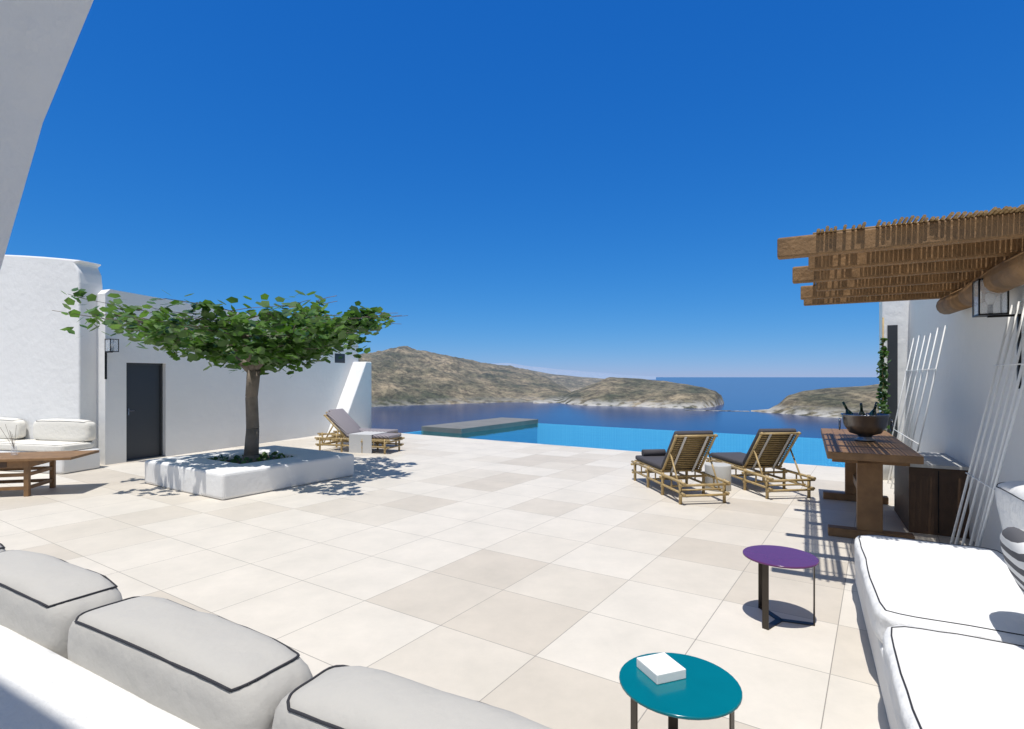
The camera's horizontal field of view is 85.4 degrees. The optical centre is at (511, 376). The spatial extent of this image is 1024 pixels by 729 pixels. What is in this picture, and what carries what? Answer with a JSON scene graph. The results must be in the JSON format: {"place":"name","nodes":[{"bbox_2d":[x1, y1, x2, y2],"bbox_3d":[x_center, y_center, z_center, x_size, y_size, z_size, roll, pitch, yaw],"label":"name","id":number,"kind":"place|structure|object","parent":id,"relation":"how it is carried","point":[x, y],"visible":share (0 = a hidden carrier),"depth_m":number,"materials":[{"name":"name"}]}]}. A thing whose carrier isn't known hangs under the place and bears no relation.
{"place":"outdoors","nodes":[
{"label":"outdoors","id":0,"kind":"place"},
{"bbox_2d":[358,346,570,406],"bbox_3d":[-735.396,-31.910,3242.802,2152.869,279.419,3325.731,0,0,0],"label":"land","id":1,"kind":"structure","parent":0,"point":[403,375],"depth_m":2409.16,"materials":[{"name":"grey stone"}]},
{"bbox_2d":[0,433,974,728],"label":"terrace","id":2,"kind":"structure","parent":0,"point":[552,585],"depth_m":5.21,"materials":[{"name":"tile"}]},
{"bbox_2d":[0,0,92,269],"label":"wall","id":3,"kind":"structure","parent":2,"relation":"on","point":[38,39],"depth_m":0.57,"materials":[{"name":"white paint"}]},
{"bbox_2d":[0,424,98,496],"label":"coffee table","id":4,"kind":"object","parent":2,"relation":"on","point":[26,462],"visible":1,"depth_m":8.55,"materials":[{"name":"brown wood"}]},
{"bbox_2d":[0,417,99,473],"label":"sofa","id":5,"kind":"object","parent":2,"relation":"on","point":[64,434],"visible":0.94,"depth_m":10.78,"materials":[{"name":"white fabric"}]},
{"bbox_2d":[0,255,102,447],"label":"gable wall","id":6,"kind":"structure","parent":2,"relation":"on","point":[48,368],"depth_m":11.29,"materials":[{"name":"grey paint"}]},
{"bbox_2d":[97,289,370,464],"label":"wall","id":7,"kind":"structure","parent":2,"relation":"on","point":[152,402],"depth_m":13.15,"materials":[{"name":"grey paint"}]},
{"bbox_2d":[105,339,118,378],"bbox_3d":[-8.159,-0.358,11.257,0.286,0.816,0.172,0,0,22],"label":"lantern","id":8,"kind":"object","parent":7,"relation":"attached to","point":[111,347],"visible":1,"depth_m":11.27,"materials":[{"name":"black metal"}]},
{"bbox_2d":[145,445,353,499],"bbox_3d":[-4.529,1.600,9.719,2.401,0.400,2.456,0,0,33],"label":"planter","id":9,"kind":"object","parent":2,"relation":"on","point":[201,474],"visible":0.96,"depth_m":8.94,"materials":[{"name":"white concrete"}]},
{"bbox_2d":[52,287,407,462],"bbox_3d":[-4.368,0.024,9.757,4.881,2.913,4.839,0,0,15],"label":"tree","id":10,"kind":"object","parent":9,"relation":"on","point":[254,350],"visible":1,"depth_m":8.81,"materials":[{"name":"green plant"}]},
{"bbox_2d":[208,451,292,463],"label":"planter herbs","id":11,"kind":"object","parent":9,"relation":"in","point":[264,455],"visible":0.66,"depth_m":9.71,"materials":[{"name":"green plant"}]},
{"bbox_2d":[0,543,551,728],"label":"sofa","id":12,"kind":"object","parent":2,"relation":"on","point":[81,648],"visible":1,"depth_m":1.62,"materials":[{"name":"white fabric"}]},
{"bbox_2d":[317,408,397,448],"bbox_3d":[-4.000,1.329,14.527,2.080,0.942,0.760,0,0,18],"label":"lounger","id":13,"kind":"object","parent":2,"relation":"on","point":[365,429],"visible":0.18,"depth_m":14.47,"materials":[{"name":"brown wood"}]},
{"bbox_2d":[315,411,404,453],"bbox_3d":[-3.710,1.359,13.502,2.080,1.002,0.760,0,0,18],"label":"lounger","id":14,"kind":"object","parent":2,"relation":"on","point":[359,441],"visible":0.99,"depth_m":13.32,"materials":[{"name":"brown wood"}]},
{"bbox_2d":[619,652,741,728],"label":"side table","id":15,"kind":"object","parent":2,"relation":"on","point":[674,687],"visible":1,"depth_m":2.36,"materials":[{"name":"paint"}]},
{"bbox_2d":[631,430,730,504],"bbox_3d":[2.583,1.296,8.772,0.760,1.007,2.080,0,0,-8],"label":"lounger","id":16,"kind":"object","parent":2,"relation":"on","point":[686,451],"visible":1,"depth_m":8.37,"materials":[{"name":"brown wood"}]},
{"bbox_2d":[705,462,730,491],"bbox_3d":[3.293,1.600,8.872,0.400,0.400,0.400,0,0,0],"label":"side table","id":17,"kind":"object","parent":2,"relation":"on","point":[722,470],"visible":0.74,"depth_m":8.72,"materials":[{"name":"grey"}]},
{"bbox_2d":[706,428,815,498],"bbox_3d":[3.995,1.296,9.120,0.760,1.007,2.080,0,0,-6],"label":"lounger","id":18,"kind":"object","parent":2,"relation":"on","point":[768,448],"visible":0.94,"depth_m":8.66,"materials":[{"name":"brown wood"}]},
{"bbox_2d":[743,545,818,629],"bbox_3d":[1.980,1.560,4.100,0.510,0.480,0.510,0,0,0],"label":"side table","id":19,"kind":"object","parent":2,"relation":"on","point":[764,557],"visible":1,"depth_m":4.03,"materials":[{"name":"paint"}]},
{"bbox_2d":[821,428,923,538],"bbox_3d":[4.470,1.299,7.099,0.844,1.002,3.050,0,0,28],"label":"wooden table","id":20,"kind":"object","parent":2,"relation":"on","point":[865,462],"visible":0.93,"depth_m":6.13,"materials":[{"name":"brown wood"}]},
{"bbox_2d":[838,402,892,441],"bbox_3d":[4.412,0.557,6.931,0.521,0.486,0.521,0,0,-19],"label":"ice bucket","id":21,"kind":"object","parent":20,"relation":"on","point":[863,426],"visible":1,"depth_m":6.79,"materials":[{"name":"grey metal"}]},
{"bbox_2d":[875,317,892,479],"bbox_3d":[6.522,0.375,9.782,0.343,2.850,0.349,0,0,0],"label":"vine","id":22,"kind":"object","parent":2,"relation":"on","point":[883,352],"visible":0.66,"depth_m":9.78,"materials":[{"name":"green plant"}]},
{"bbox_2d":[894,452,968,538],"bbox_3d":[5.108,1.400,6.834,0.580,0.800,1.280,0,0,28],"label":"cabinet","id":23,"kind":"object","parent":2,"relation":"on","point":[928,495],"visible":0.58,"depth_m":6.33,"materials":[{"name":"brown wood"}]},
{"bbox_2d":[854,481,1023,728],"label":"sofa","id":24,"kind":"object","parent":2,"relation":"on","point":[944,622],"visible":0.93,"depth_m":3.02,"materials":[{"name":"white fabric"}]},
{"bbox_2d":[1000,527,1023,593],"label":"striped pillow","id":25,"kind":"object","parent":24,"relation":"on","point":[1012,542],"visible":1,"depth_m":2.78,"materials":[{"name":"white fabric"}]},
{"bbox_2d":[879,285,1023,552],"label":"wall","id":26,"kind":"structure","parent":2,"relation":"on","point":[970,350],"depth_m":6.55,"materials":[{"name":"grey paint"}]},
{"bbox_2d":[777,204,1023,313],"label":"pergola","id":27,"kind":"object","parent":26,"relation":"attached to","point":[948,260],"visible":0.98,"depth_m":4.50,"materials":[{"name":"wood"}]},
{"bbox_2d":[972,278,1020,388],"bbox_3d":[4.156,-0.368,4.746,0.301,0.936,0.202,0,0,28],"label":"lantern","id":28,"kind":"object","parent":26,"relation":"attached to","point":[990,298],"visible":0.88,"depth_m":4.73,"materials":[{"name":"black metal"}]},
{"bbox_2d":[887,301,1023,546],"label":"leaning pole","id":29,"kind":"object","parent":2,"relation":"on","point":[989,500],"depth_m":4.81,"materials":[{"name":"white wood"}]},
{"bbox_2d":[5,0,1023,376],"label":"sky","id":30,"kind":"structure","parent":0,"point":[599,186],"materials":[{"name":"blue"}]},
{"bbox_2d":[531,370,602,391],"bbox_3d":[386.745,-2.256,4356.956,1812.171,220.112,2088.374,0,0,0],"label":"land","id":31,"kind":"structure","parent":0,"point":[572,383],"depth_m":3914.20,"materials":[{"name":"grey stone"}]},
{"bbox_2d":[492,363,655,378],"bbox_3d":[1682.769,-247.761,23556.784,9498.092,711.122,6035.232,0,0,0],"label":"land","id":32,"kind":"structure","parent":0,"point":[574,373],"depth_m":22649.51,"materials":[{"name":"grey"}]},
{"bbox_2d":[371,377,878,437],"bbox_3d":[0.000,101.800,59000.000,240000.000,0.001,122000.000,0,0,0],"label":"sea","id":33,"kind":"structure","parent":0,"point":[742,397],"depth_m":1537.18,"materials":[{"name":"blue liquid"}]},
{"bbox_2d":[686,410,729,410],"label":"reef","id":34,"kind":"object","parent":33,"relation":"in","point":[706,410],"visible":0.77,"depth_m":1663.47},
{"bbox_2d":[533,377,723,407],"bbox_3d":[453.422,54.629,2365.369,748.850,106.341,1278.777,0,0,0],"label":"headland","id":35,"kind":"structure","parent":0,"point":[627,392],"depth_m":2030.43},
{"bbox_2d":[751,384,878,417],"bbox_3d":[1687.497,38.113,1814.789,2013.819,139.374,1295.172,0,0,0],"label":"land","id":36,"kind":"structure","parent":0,"point":[825,402],"depth_m":1534.83,"materials":[{"name":"grey stone"}]},
{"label":"pool basin","id":37,"kind":"structure","parent":0,"visible":0},
{"bbox_2d":[421,417,537,433],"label":"pool platform","id":38,"kind":"structure","parent":37,"relation":"on","point":[476,425],"depth_m":19.41,"materials":[{"name":"grey stone"}]},
{"bbox_2d":[406,423,844,467],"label":"pool water","id":39,"kind":"structure","parent":37,"relation":"in","point":[809,451],"depth_m":16.44,"materials":[{"name":"blue liquid"}]}
]}

